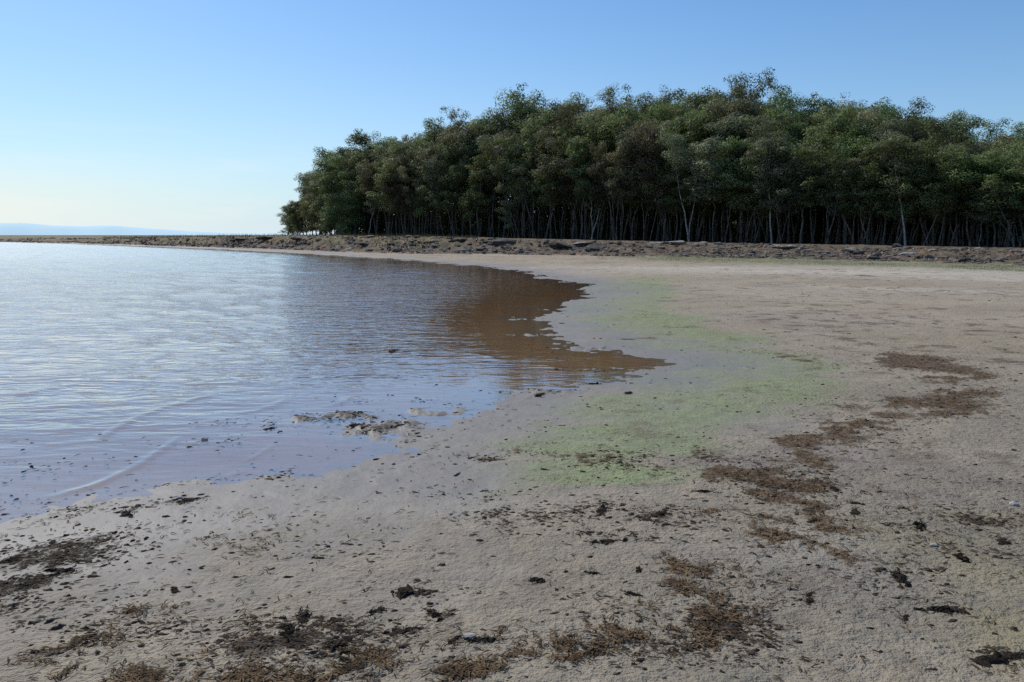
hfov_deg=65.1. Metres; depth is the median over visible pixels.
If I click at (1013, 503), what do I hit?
shell
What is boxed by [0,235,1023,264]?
rubble
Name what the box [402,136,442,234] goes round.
tree
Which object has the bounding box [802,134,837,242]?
tree
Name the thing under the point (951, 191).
tree
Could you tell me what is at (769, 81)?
tree
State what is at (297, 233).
tree
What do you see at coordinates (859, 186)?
tree
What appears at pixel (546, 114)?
tree
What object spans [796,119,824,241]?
tree
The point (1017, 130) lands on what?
tree
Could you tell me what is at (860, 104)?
tree
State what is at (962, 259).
rock
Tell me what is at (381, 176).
tree
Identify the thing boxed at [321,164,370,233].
tree
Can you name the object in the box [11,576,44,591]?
weed clump
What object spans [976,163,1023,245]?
tree
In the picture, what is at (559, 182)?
tree
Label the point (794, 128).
tree
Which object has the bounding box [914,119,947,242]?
tree
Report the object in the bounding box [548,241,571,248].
rock
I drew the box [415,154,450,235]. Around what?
tree
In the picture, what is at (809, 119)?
tree
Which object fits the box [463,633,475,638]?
stone
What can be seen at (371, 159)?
tree
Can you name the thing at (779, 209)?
tree
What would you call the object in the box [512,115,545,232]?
tree
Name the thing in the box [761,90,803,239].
tree
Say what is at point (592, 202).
tree
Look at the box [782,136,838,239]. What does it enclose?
tree
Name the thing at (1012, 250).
rock
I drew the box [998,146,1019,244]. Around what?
tree
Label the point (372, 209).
tree
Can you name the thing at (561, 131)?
tree
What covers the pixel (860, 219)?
tree
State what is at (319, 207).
tree
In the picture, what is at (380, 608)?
weed clump
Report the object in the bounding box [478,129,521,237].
tree
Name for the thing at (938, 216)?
tree
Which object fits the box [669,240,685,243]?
rock
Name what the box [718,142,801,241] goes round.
tree
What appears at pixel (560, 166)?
tree
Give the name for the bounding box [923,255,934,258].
rock
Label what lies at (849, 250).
rock
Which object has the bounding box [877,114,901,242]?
tree
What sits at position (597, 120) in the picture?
tree
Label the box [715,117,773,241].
tree
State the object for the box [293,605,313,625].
weed clump
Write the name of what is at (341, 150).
tree
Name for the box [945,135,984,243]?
tree
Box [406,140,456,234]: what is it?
tree
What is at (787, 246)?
rock
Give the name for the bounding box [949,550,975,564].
weed clump
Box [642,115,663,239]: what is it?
tree
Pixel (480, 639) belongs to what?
weed clump
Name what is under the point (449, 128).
tree
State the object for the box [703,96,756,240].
tree
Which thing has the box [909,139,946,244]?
tree
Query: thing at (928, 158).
tree
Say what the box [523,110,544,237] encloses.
tree
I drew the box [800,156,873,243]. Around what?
tree
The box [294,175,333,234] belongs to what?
tree
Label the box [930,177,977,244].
tree
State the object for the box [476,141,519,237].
tree
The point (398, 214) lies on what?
tree
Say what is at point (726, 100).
tree
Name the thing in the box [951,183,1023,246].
tree
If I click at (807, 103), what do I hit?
tree
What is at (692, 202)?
tree
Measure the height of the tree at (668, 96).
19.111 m
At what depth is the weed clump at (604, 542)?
4.10 m
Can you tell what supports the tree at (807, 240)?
on the ground at (678, 311)
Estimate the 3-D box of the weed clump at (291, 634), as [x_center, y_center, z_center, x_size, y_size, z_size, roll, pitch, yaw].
[-0.854,1.144,3.120,0.092,0.024,0.239,-4,8,-25]
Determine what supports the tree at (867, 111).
on the ground at (678, 311)
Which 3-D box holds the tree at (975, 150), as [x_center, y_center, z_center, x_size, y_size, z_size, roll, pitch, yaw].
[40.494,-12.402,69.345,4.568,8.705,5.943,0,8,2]
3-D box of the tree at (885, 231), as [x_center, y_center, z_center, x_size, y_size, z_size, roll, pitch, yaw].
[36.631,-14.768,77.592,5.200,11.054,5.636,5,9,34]
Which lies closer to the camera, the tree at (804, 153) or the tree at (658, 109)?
the tree at (804, 153)
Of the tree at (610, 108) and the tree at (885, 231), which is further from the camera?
the tree at (610, 108)
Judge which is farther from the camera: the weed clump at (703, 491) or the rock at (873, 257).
the rock at (873, 257)
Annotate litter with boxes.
[0,276,1023,681]
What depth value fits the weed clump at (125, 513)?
4.58 m
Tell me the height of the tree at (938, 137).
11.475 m
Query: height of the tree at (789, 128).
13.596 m
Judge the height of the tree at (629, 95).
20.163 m
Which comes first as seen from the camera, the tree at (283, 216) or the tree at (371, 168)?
the tree at (371, 168)
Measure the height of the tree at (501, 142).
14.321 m
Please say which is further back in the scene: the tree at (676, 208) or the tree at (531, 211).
the tree at (531, 211)
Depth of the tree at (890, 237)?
74.47 m
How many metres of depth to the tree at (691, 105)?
93.31 m
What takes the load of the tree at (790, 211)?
on the ground at (678, 311)
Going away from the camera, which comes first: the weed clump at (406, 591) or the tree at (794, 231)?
the weed clump at (406, 591)
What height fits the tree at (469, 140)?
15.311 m
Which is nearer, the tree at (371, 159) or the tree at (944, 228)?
the tree at (944, 228)
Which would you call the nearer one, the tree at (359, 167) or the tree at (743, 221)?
the tree at (743, 221)
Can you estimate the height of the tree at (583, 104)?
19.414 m
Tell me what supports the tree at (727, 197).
on the ground at (678, 311)
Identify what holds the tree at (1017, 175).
on the ground at (678, 311)
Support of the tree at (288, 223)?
on the ground at (678, 311)
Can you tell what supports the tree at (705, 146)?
on the ground at (678, 311)
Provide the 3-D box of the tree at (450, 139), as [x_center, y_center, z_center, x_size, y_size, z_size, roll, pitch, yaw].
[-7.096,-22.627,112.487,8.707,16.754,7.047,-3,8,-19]
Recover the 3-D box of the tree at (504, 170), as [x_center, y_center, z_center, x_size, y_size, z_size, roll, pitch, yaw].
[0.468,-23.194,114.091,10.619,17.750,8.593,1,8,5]
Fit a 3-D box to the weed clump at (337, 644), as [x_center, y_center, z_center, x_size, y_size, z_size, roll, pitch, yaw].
[-0.656,1.149,3.066,0.086,0.020,0.248,6,10,39]
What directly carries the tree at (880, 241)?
on the ground at (678, 311)
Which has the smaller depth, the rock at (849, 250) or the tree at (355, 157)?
the rock at (849, 250)
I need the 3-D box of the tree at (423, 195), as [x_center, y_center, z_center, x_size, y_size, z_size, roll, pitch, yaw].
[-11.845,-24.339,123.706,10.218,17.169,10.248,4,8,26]
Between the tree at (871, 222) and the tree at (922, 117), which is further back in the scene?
the tree at (922, 117)
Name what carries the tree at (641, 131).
on the ground at (678, 311)
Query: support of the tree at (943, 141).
on the ground at (678, 311)
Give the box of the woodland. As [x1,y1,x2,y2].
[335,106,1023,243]
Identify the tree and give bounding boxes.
[275,213,291,234]
[280,206,301,234]
[281,204,304,234]
[285,200,307,232]
[293,168,331,232]
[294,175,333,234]
[295,193,318,234]
[295,198,311,234]
[299,185,332,234]
[304,167,335,234]
[308,155,361,231]
[312,146,344,165]
[315,161,349,234]
[316,169,344,204]
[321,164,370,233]
[330,146,350,191]
[332,166,366,233]
[333,165,376,234]
[340,128,380,233]
[342,146,375,234]
[351,152,388,233]
[352,160,378,232]
[354,154,391,233]
[357,158,388,234]
[363,182,382,234]
[364,150,380,234]
[365,157,404,232]
[366,136,394,235]
[369,139,416,235]
[374,136,423,235]
[376,137,394,233]
[380,154,421,234]
[384,139,400,235]
[388,136,418,234]
[397,165,423,235]
[402,131,421,233]
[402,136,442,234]
[406,116,451,235]
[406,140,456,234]
[407,148,434,233]
[410,176,438,235]
[413,130,442,235]
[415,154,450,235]
[420,155,473,235]
[428,122,470,235]
[430,120,491,235]
[430,200,444,235]
[434,105,470,235]
[435,119,496,230]
[435,136,468,232]
[439,201,454,235]
[442,142,502,236]
[445,131,474,234]
[451,131,489,235]
[456,119,499,236]
[457,184,489,236]
[465,151,500,236]
[468,110,500,236]
[468,137,509,236]
[476,129,538,237]
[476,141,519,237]
[477,122,507,236]
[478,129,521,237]
[481,91,547,237]
[482,114,518,237]
[485,163,509,236]
[487,147,496,236]
[488,126,546,237]
[493,82,579,237]
[494,181,529,236]
[495,200,520,237]
[497,116,522,237]
[498,113,551,237]
[512,112,531,237]
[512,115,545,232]
[519,107,566,237]
[520,103,570,237]
[522,130,567,238]
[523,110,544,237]
[528,155,576,238]
[529,98,585,238]
[530,137,541,237]
[534,135,561,238]
[537,152,597,238]
[538,110,547,237]
[539,104,593,238]
[542,123,592,238]
[546,110,620,238]
[552,118,603,238]
[557,94,597,208]
[560,135,596,238]
[563,122,574,238]
[563,137,609,238]
[567,102,638,238]
[572,96,642,239]
[573,163,621,239]
[574,126,611,235]
[575,109,602,238]
[583,107,637,239]
[585,121,619,239]
[585,152,627,239]
[589,139,631,239]
[591,92,632,109]
[594,82,631,238]
[594,107,615,233]
[599,105,671,239]
[602,124,647,239]
[612,117,641,239]
[615,104,653,239]
[615,117,688,240]
[615,118,655,240]
[616,114,624,226]
[620,129,693,240]
[625,180,647,239]
[630,93,656,238]
[638,96,676,239]
[639,126,701,240]
[640,91,679,239]
[640,141,677,240]
[641,104,653,239]
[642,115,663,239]
[644,84,686,227]
[644,135,657,239]
[646,96,692,239]
[646,158,700,240]
[648,108,712,239]
[651,88,685,229]
[656,128,713,241]
[656,149,685,239]
[657,99,695,237]
[658,112,686,239]
[662,103,734,240]
[672,136,741,241]
[675,91,712,239]
[676,109,714,232]
[677,109,706,240]
[678,135,739,240]
[681,107,729,240]
[683,85,722,203]
[684,105,721,240]
[686,84,742,238]
[691,202,697,239]
[695,67,778,237]
[697,90,728,240]
[698,84,763,240]
[699,111,755,241]
[700,120,750,240]
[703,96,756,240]
[706,136,763,241]
[711,150,750,241]
[713,98,737,240]
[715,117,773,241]
[716,92,763,240]
[718,115,791,241]
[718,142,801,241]
[731,111,758,240]
[737,142,784,241]
[738,95,808,241]
[743,111,760,240]
[743,142,822,242]
[744,83,779,240]
[745,128,805,241]
[745,131,804,242]
[746,114,824,241]
[749,115,781,241]
[751,132,800,242]
[755,114,799,241]
[758,104,851,234]
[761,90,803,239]
[761,121,808,242]
[762,102,796,240]
[767,84,818,240]
[772,154,809,242]
[774,158,824,243]
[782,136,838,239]
[785,151,834,242]
[786,92,835,241]
[789,115,816,241]
[789,135,884,243]
[794,99,857,241]
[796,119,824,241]
[799,133,834,242]
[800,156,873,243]
[802,106,875,243]
[802,111,853,233]
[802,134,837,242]
[804,105,836,241]
[814,123,885,243]
[819,117,850,242]
[820,153,866,243]
[821,100,869,229]
[824,134,878,243]
[830,101,888,241]
[830,161,889,244]
[833,93,857,241]
[836,142,915,244]
[837,102,880,242]
[840,141,924,244]
[844,159,895,244]
[846,123,888,242]
[850,114,863,241]
[855,104,879,241]
[856,134,885,243]
[862,111,882,234]
[863,125,912,243]
[863,129,930,245]
[865,96,937,242]
[865,117,931,243]
[870,96,934,242]
[872,135,978,244]
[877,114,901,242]
[877,155,940,242]
[884,214,887,242]
[887,125,938,243]
[898,141,919,243]
[901,114,984,244]
[908,109,934,129]
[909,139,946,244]
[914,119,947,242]
[914,123,955,243]
[917,146,999,245]
[922,128,958,243]
[922,176,968,245]
[925,183,975,245]
[926,142,977,244]
[929,138,999,244]
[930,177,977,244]
[931,108,994,237]
[935,166,972,245]
[938,143,979,244]
[943,147,1023,246]
[944,159,991,245]
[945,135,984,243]
[947,136,985,243]
[949,151,997,245]
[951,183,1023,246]
[952,135,1004,242]
[960,142,993,243]
[964,118,1020,242]
[968,146,1002,245]
[971,146,989,244]
[975,178,1023,246]
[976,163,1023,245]
[977,151,1023,246]
[979,159,1023,240]
[982,146,1004,240]
[983,155,1009,245]
[986,151,1023,237]
[987,133,1023,244]
[988,136,1023,244]
[992,160,1023,211]
[997,121,1023,233]
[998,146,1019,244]
[999,139,1023,242]
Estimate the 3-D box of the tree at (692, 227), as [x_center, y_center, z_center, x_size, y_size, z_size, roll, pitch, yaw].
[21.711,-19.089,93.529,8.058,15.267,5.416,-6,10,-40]
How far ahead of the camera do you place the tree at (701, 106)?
91.08 m
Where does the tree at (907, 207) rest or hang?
on the ground at (678, 311)
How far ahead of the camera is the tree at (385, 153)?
123.73 m
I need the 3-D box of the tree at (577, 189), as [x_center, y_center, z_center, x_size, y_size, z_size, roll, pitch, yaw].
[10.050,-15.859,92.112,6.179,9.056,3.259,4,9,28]
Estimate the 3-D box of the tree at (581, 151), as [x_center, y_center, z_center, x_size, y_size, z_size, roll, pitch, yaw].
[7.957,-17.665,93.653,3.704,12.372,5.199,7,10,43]
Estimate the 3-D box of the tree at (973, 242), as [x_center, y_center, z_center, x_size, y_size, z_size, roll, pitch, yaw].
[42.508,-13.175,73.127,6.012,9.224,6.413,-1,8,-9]
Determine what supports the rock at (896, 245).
on the ground at (678, 311)
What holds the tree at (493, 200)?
on the ground at (678, 311)
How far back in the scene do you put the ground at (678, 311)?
5.02 m
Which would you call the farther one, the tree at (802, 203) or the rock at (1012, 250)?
the tree at (802, 203)
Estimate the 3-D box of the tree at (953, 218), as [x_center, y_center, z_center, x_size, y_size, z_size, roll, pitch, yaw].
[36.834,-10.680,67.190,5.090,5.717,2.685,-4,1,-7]
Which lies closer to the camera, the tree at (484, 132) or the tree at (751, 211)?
the tree at (751, 211)
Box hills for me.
[0,223,305,234]
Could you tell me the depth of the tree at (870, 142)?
73.54 m
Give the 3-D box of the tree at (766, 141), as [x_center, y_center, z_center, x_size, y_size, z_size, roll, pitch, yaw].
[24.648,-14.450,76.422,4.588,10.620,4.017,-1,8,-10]
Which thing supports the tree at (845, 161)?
on the ground at (678, 311)
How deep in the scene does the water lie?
14.05 m
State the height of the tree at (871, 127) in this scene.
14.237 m
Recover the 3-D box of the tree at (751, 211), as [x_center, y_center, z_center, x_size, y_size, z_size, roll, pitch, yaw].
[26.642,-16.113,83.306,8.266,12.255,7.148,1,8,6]
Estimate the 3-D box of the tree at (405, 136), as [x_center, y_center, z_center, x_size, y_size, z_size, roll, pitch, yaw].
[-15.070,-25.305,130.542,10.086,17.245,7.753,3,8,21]
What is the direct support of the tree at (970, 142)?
on the ground at (678, 311)
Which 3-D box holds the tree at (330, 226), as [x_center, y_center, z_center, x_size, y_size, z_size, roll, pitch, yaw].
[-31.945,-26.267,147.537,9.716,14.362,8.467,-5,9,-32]
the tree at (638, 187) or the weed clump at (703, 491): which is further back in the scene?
the tree at (638, 187)
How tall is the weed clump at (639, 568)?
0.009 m
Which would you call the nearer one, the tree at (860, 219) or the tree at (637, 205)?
the tree at (860, 219)
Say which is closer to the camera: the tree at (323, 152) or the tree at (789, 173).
the tree at (789, 173)
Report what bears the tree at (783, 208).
on the ground at (678, 311)
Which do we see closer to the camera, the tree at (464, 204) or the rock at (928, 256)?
the rock at (928, 256)
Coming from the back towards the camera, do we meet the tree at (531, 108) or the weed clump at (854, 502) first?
the tree at (531, 108)
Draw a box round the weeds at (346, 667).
[0,345,1023,681]
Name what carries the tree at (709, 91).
on the ground at (678, 311)
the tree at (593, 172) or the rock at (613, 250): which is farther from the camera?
the tree at (593, 172)
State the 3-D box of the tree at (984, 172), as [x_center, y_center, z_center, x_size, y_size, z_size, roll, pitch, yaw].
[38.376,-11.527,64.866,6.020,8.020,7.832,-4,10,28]
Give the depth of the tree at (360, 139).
132.92 m
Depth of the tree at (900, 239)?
73.75 m
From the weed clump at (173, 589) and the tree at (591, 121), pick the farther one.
the tree at (591, 121)
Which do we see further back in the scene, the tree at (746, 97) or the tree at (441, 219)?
the tree at (441, 219)
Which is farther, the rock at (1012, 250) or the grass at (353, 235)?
the grass at (353, 235)
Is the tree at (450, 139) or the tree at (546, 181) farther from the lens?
the tree at (450, 139)
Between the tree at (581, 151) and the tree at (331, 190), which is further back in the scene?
the tree at (331, 190)
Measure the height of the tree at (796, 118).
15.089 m
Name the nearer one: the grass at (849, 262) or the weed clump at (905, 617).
the weed clump at (905, 617)
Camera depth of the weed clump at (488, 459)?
5.69 m
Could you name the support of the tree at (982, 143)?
on the ground at (678, 311)
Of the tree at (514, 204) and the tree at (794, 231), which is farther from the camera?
the tree at (514, 204)
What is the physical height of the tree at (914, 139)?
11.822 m
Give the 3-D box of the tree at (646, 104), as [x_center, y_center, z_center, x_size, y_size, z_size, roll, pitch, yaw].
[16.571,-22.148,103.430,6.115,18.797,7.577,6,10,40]
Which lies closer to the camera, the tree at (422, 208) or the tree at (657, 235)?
the tree at (657, 235)
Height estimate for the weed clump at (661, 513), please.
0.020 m
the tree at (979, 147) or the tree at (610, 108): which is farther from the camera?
the tree at (610, 108)
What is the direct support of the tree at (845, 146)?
on the ground at (678, 311)
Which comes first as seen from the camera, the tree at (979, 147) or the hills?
the tree at (979, 147)
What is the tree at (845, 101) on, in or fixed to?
on the ground at (678, 311)
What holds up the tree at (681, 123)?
on the ground at (678, 311)
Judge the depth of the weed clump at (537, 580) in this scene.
3.64 m
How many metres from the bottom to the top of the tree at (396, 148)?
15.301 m
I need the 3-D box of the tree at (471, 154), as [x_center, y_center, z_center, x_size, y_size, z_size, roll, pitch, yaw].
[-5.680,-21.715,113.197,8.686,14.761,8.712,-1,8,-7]
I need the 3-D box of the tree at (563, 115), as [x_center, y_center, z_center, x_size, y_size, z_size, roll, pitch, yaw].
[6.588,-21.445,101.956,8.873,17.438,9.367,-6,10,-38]
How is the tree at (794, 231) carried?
on the ground at (678, 311)
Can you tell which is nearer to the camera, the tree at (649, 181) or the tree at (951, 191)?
the tree at (951, 191)
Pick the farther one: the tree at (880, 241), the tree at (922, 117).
the tree at (922, 117)
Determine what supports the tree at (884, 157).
on the ground at (678, 311)
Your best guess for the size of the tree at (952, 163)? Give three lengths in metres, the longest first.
8.236 x 6.156 x 4.732 m
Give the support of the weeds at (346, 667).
on the ground at (678, 311)
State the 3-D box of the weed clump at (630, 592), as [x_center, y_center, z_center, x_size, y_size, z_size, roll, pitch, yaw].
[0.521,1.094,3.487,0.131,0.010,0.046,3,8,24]
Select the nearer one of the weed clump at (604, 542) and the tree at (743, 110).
the weed clump at (604, 542)
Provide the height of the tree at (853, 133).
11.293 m
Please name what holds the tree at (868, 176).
on the ground at (678, 311)
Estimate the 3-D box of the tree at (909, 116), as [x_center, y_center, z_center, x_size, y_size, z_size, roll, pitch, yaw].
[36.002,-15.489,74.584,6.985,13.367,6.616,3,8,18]
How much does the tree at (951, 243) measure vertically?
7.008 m
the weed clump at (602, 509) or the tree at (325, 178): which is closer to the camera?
the weed clump at (602, 509)
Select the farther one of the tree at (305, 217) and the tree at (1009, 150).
the tree at (305, 217)
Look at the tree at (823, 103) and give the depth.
85.59 m
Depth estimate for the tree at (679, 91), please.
103.40 m
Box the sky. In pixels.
[0,0,1023,234]
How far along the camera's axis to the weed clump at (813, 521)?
4.34 m
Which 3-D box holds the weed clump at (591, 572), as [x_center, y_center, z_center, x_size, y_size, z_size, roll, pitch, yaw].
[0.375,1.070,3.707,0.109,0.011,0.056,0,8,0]
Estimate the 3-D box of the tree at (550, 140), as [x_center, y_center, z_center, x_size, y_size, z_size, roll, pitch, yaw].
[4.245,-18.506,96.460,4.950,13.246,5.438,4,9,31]
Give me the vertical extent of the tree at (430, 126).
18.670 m
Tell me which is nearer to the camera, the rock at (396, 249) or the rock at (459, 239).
the rock at (396, 249)
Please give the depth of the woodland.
106.67 m
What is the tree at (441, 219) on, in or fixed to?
on the ground at (678, 311)
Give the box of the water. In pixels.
[0,242,675,488]
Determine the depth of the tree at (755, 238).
79.15 m
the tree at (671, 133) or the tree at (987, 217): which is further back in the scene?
the tree at (671, 133)
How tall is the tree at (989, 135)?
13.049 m
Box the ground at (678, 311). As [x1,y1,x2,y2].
[0,235,1023,681]
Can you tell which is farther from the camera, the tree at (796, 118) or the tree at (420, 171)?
the tree at (420, 171)
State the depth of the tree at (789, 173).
74.81 m
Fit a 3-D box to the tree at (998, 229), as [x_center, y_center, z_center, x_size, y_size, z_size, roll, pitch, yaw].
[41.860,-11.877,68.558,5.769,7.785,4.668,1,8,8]
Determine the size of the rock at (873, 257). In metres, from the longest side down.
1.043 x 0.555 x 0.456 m
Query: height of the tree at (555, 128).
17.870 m
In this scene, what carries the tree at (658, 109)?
on the ground at (678, 311)
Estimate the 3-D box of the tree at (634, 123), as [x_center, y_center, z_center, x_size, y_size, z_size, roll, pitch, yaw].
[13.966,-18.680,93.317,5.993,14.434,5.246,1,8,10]
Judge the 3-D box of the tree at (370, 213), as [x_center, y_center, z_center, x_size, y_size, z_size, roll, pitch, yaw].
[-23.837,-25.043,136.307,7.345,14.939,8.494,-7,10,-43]
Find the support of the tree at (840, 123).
on the ground at (678, 311)
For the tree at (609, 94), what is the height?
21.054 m
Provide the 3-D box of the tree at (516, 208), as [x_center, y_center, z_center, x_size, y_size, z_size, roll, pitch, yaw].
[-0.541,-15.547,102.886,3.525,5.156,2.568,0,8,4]
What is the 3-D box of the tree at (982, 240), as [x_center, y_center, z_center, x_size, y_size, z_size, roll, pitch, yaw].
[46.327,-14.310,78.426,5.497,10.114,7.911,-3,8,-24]
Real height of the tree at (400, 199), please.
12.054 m
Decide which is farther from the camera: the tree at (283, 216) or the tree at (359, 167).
the tree at (283, 216)
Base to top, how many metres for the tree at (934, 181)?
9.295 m
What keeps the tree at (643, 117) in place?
on the ground at (678, 311)
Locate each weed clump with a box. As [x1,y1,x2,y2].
[0,551,45,563]
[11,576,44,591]
[42,564,78,572]
[119,508,134,517]
[170,586,180,593]
[173,496,209,502]
[278,624,304,647]
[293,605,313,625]
[310,629,365,653]
[347,422,365,426]
[351,605,390,615]
[379,624,426,635]
[390,583,440,599]
[421,605,444,622]
[442,633,463,645]
[457,634,505,643]
[476,457,504,461]
[528,577,550,585]
[534,392,545,396]
[584,570,599,574]
[588,538,627,544]
[595,503,608,515]
[620,589,644,596]
[635,566,641,572]
[644,506,668,518]
[689,489,713,492]
[804,590,814,598]
[804,596,815,603]
[806,517,821,522]
[829,484,841,491]
[846,500,864,504]
[846,505,860,515]
[889,567,913,592]
[901,614,909,620]
[912,518,928,530]
[916,604,970,614]
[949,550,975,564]
[968,649,1023,666]
[992,535,1011,546]
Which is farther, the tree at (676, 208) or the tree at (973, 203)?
the tree at (676, 208)
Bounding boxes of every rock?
[255,236,272,239]
[290,237,303,239]
[356,242,369,245]
[391,247,401,251]
[448,238,466,241]
[491,238,515,245]
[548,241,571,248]
[570,242,591,244]
[586,244,606,250]
[608,248,618,251]
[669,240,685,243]
[777,245,798,248]
[841,248,865,251]
[852,250,864,254]
[867,256,881,259]
[891,243,901,246]
[899,252,918,255]
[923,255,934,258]
[958,257,967,261]
[1005,249,1021,252]
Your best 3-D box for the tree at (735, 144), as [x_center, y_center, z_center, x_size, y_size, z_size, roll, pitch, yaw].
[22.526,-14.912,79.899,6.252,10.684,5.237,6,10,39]
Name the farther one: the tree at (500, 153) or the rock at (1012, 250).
the tree at (500, 153)
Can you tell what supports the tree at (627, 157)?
on the ground at (678, 311)
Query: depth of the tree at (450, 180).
110.10 m
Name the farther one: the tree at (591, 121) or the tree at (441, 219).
the tree at (441, 219)
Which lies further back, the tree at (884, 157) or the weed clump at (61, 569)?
the tree at (884, 157)
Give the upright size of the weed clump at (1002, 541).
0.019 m
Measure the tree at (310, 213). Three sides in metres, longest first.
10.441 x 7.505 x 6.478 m
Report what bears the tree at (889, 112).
on the ground at (678, 311)
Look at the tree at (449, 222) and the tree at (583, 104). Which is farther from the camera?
the tree at (449, 222)
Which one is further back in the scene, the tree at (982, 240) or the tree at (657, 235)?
the tree at (657, 235)
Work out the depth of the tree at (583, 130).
97.17 m
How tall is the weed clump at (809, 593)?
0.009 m
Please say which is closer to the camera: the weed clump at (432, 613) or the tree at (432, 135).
the weed clump at (432, 613)
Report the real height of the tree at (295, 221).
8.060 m
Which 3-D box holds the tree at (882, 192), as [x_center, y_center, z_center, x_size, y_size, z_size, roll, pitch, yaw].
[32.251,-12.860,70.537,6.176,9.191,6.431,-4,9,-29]
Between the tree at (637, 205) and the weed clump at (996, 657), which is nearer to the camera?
the weed clump at (996, 657)
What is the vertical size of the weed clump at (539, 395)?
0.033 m
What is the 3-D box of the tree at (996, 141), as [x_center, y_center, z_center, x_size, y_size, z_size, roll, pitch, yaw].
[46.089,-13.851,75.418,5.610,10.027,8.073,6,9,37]
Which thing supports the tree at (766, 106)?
on the ground at (678, 311)
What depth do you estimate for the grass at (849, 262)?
42.75 m
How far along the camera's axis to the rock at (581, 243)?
68.09 m
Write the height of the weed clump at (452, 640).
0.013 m
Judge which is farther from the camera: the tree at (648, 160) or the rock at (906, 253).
the tree at (648, 160)
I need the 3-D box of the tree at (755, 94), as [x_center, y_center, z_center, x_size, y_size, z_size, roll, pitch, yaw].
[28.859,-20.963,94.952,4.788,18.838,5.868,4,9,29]
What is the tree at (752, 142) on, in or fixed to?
on the ground at (678, 311)
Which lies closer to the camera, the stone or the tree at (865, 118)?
the stone
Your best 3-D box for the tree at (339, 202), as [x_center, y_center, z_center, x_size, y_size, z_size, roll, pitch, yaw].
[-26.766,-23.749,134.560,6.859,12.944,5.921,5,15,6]
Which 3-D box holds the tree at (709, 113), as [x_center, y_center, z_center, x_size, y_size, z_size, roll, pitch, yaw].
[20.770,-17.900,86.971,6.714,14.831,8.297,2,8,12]
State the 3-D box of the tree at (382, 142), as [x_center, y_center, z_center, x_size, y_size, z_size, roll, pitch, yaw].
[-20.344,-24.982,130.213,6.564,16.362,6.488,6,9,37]
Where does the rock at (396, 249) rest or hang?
on the ground at (678, 311)
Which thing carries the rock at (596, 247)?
on the ground at (678, 311)
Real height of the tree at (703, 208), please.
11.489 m
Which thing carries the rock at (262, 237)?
on the ground at (678, 311)
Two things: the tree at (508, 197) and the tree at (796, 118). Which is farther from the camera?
the tree at (508, 197)
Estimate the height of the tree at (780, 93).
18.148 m
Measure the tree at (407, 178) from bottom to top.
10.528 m
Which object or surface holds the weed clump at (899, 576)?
on the ground at (678, 311)
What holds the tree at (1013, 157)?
on the ground at (678, 311)
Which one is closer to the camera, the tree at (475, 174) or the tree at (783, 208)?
the tree at (783, 208)
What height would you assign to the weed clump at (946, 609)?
0.023 m
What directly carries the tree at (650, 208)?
on the ground at (678, 311)
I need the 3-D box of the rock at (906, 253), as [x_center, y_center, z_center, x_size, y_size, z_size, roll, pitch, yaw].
[25.207,-5.506,51.033,1.335,0.315,0.712,-3,8,6]
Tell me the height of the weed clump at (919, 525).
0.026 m
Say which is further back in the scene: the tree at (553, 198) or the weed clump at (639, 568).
the tree at (553, 198)
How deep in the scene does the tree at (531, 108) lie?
109.54 m
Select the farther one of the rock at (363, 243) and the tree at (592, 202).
the tree at (592, 202)
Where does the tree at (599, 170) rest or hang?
on the ground at (678, 311)
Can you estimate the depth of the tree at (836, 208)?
80.51 m
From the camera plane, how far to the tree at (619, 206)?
99.36 m
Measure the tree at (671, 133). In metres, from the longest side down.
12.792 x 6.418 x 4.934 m
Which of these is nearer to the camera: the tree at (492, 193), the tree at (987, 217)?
the tree at (987, 217)
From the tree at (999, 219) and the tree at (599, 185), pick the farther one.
the tree at (599, 185)
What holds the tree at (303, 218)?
on the ground at (678, 311)
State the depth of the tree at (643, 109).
100.27 m
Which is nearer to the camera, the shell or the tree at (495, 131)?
the shell
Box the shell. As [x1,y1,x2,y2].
[1009,501,1018,505]
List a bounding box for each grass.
[104,232,477,248]
[597,253,1023,271]
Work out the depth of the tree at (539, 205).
104.35 m
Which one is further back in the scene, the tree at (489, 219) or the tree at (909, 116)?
the tree at (489, 219)
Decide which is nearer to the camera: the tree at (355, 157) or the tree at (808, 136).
the tree at (808, 136)
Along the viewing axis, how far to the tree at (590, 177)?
93.00 m
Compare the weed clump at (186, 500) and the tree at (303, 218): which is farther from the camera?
the tree at (303, 218)
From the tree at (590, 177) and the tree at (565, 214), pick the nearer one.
the tree at (590, 177)
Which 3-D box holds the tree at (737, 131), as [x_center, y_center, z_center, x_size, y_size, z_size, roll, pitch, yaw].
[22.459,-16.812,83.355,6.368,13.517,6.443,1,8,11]
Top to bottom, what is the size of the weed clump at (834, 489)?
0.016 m
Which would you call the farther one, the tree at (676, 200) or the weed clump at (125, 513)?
the tree at (676, 200)
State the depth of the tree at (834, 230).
87.77 m
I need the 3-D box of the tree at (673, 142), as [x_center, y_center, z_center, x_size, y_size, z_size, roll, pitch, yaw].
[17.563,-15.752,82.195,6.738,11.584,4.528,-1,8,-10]
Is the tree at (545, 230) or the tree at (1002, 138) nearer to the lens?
the tree at (1002, 138)
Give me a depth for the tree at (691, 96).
95.68 m
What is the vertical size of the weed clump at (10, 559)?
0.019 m
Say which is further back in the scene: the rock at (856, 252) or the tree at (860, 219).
the tree at (860, 219)
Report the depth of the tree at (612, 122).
91.05 m
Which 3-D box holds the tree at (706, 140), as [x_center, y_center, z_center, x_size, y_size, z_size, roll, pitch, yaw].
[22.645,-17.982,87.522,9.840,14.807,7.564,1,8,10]
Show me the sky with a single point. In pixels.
(184, 115)

